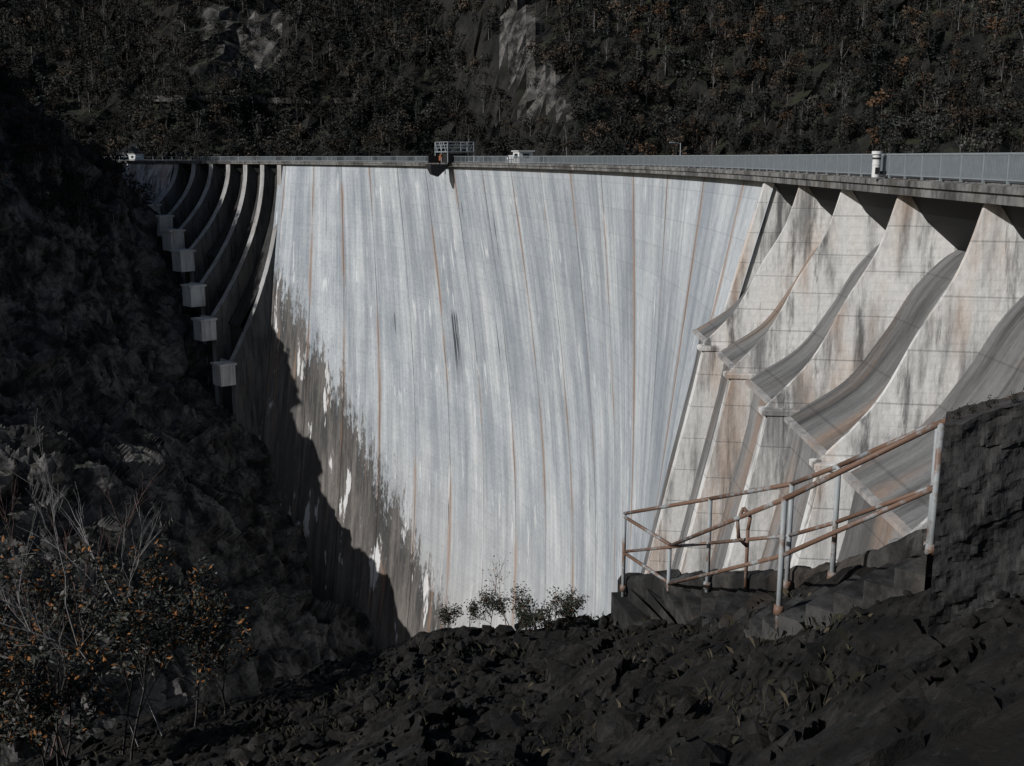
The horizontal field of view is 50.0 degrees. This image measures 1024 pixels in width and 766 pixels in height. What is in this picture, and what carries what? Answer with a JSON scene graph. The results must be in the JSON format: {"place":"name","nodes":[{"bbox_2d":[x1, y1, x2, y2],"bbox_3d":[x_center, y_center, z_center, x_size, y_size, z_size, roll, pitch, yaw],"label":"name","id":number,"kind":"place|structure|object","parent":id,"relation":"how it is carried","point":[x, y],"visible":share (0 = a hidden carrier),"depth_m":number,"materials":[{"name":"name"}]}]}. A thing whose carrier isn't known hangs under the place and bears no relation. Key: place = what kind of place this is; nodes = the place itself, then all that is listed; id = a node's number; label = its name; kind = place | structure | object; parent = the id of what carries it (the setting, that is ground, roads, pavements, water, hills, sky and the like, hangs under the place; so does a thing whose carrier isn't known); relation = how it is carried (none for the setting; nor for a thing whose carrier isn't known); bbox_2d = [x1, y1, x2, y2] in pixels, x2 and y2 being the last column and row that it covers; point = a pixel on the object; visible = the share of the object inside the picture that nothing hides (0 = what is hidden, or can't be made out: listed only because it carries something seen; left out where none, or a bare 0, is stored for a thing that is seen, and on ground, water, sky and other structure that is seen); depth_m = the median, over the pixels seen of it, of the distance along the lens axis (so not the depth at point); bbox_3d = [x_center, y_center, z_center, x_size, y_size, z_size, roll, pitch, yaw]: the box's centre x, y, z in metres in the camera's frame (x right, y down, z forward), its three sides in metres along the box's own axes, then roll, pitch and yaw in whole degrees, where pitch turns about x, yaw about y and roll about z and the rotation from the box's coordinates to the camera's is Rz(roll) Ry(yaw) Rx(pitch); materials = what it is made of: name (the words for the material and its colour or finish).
{"place":"outdoors","nodes":[
{"label":"outdoors","id":0,"kind":"place"},
{"bbox_2d":[0,69,381,765],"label":"rocky cliff","id":1,"kind":"structure","parent":0,"point":[234,509],"depth_m":224.89,"materials":[{"name":"grey stone"}]},
{"bbox_2d":[0,46,233,470],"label":"cliff shrubs","id":2,"kind":"object","parent":1,"relation":"on","point":[55,129],"visible":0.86,"depth_m":243.56,"materials":[{"name":"green plant"}]},
{"bbox_2d":[97,160,1023,649],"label":"arch dam","id":3,"kind":"structure","parent":1,"relation":"on","point":[449,382],"depth_m":153.81,"materials":[{"name":"concrete"}]},
{"bbox_2d":[128,154,143,159],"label":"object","id":4,"kind":"object","parent":3,"relation":"on","point":[136,158],"visible":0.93,"depth_m":293.20,"materials":[{"name":"white paint"}]},
{"bbox_2d":[426,141,474,176],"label":"jumping platform","id":5,"kind":"structure","parent":3,"relation":"on","point":[437,170],"depth_m":186.68,"materials":[{"name":"metal"}]},
{"bbox_2d":[507,150,534,162],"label":"service hut","id":6,"kind":"object","parent":3,"relation":"on","point":[527,154],"visible":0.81,"depth_m":161.05,"materials":[{"name":"white paint"}]},
{"bbox_2d":[514,154,528,157],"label":"window","id":7,"kind":"structure","parent":6,"relation":"in","point":[527,155],"depth_m":160.90,"materials":[{"name":"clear glass"}]},
{"bbox_2d":[96,152,1023,184],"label":"crest railing","id":8,"kind":"object","parent":3,"relation":"on","point":[983,167],"visible":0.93,"depth_m":59.12,"materials":[{"name":"metal"}]},
{"bbox_2d":[871,151,882,176],"bbox_3d":[16.450,-9.876,49.526,0.460,1.160,0.460,0,12,0],"label":"bollard","id":9,"kind":"object","parent":3,"relation":"on","point":[876,162],"visible":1,"depth_m":49.38,"materials":[{"name":"white paint"}]},
{"bbox_2d":[872,154,886,174],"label":"vents and bracket","id":10,"kind":"object","parent":9,"relation":"attached to","point":[877,170],"visible":0.98,"depth_m":49.40,"materials":[{"name":"black metal"}]},
{"bbox_2d":[146,95,358,103],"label":"hillside track","id":11,"kind":"structure","parent":0,"point":[257,99],"depth_m":355.69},
{"bbox_2d":[0,0,1023,174],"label":"forested hillside","id":12,"kind":"structure","parent":0,"point":[512,71],"depth_m":341.15,"materials":[{"name":"green plant"}]},
{"bbox_2d":[0,0,1023,166],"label":"hillside forest","id":13,"kind":"object","parent":12,"relation":"on","point":[820,28],"visible":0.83,"depth_m":335.46,"materials":[{"name":"green plant"}]},
{"bbox_2d":[4,388,1023,765],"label":"rocky ground","id":14,"kind":"structure","parent":0,"point":[960,702],"depth_m":9.26,"materials":[{"name":"grey stone"}]},
{"bbox_2d":[0,461,156,761],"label":"bare birch sapling","id":15,"kind":"object","parent":14,"relation":"on","point":[133,512],"visible":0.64,"depth_m":14.48,"materials":[{"name":"grey plant"}]},
{"bbox_2d":[0,409,164,749],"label":"bare birch sapling","id":16,"kind":"object","parent":14,"relation":"on","point":[104,683],"visible":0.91,"depth_m":13.64,"materials":[{"name":"grey plant"}]},
{"bbox_2d":[0,510,259,765],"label":"leafy bush","id":17,"kind":"object","parent":14,"relation":"on","point":[25,680],"visible":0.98,"depth_m":13.51,"materials":[{"name":"green plant"}]},
{"bbox_2d":[54,588,881,765],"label":"rocks","id":18,"kind":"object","parent":14,"relation":"on","point":[855,675],"depth_m":10.74,"materials":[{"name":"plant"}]},
{"bbox_2d":[481,555,510,625],"bbox_3d":[-0.223,2.998,15.382,0.428,1.331,0.475,0,12,0],"label":"bare twig shrub","id":19,"kind":"object","parent":14,"relation":"on","point":[499,578],"visible":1,"depth_m":15.41,"materials":[{"name":"brown plant"}]},
{"bbox_2d":[435,581,589,638],"bbox_3d":[-0.009,3.282,15.473,2.257,0.840,1.230,0,12,0],"label":"shrub","id":20,"kind":"object","parent":14,"relation":"on","point":[528,619],"visible":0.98,"depth_m":15.56,"materials":[{"name":"green plant"}]},
{"bbox_2d":[62,590,1023,765],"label":"loose stones","id":21,"kind":"object","parent":14,"relation":"on","point":[622,726],"visible":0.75,"depth_m":10.54,"materials":[{"name":"grey stone"}]},
{"bbox_2d":[611,530,933,632],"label":"concrete stairs","id":22,"kind":"structure","parent":14,"relation":"on","point":[894,571],"depth_m":10.45,"materials":[{"name":"grey concrete"}]},
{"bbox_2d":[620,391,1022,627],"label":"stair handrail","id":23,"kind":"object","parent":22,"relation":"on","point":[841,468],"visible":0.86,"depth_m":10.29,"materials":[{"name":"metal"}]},
{"bbox_2d":[928,391,1023,630],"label":"rock wall","id":24,"kind":"structure","parent":14,"relation":"on","point":[978,561],"depth_m":7.35,"materials":[{"name":"grey stone"}]},
{"bbox_2d":[950,391,1021,420],"bbox_3d":[3.171,0.148,7.387,0.496,0.209,0.158,-2,12,-8],"label":"dry twig plant","id":25,"kind":"object","parent":24,"relation":"on","point":[1013,399],"visible":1,"depth_m":7.37,"materials":[{"name":"brown plant"}]}
]}

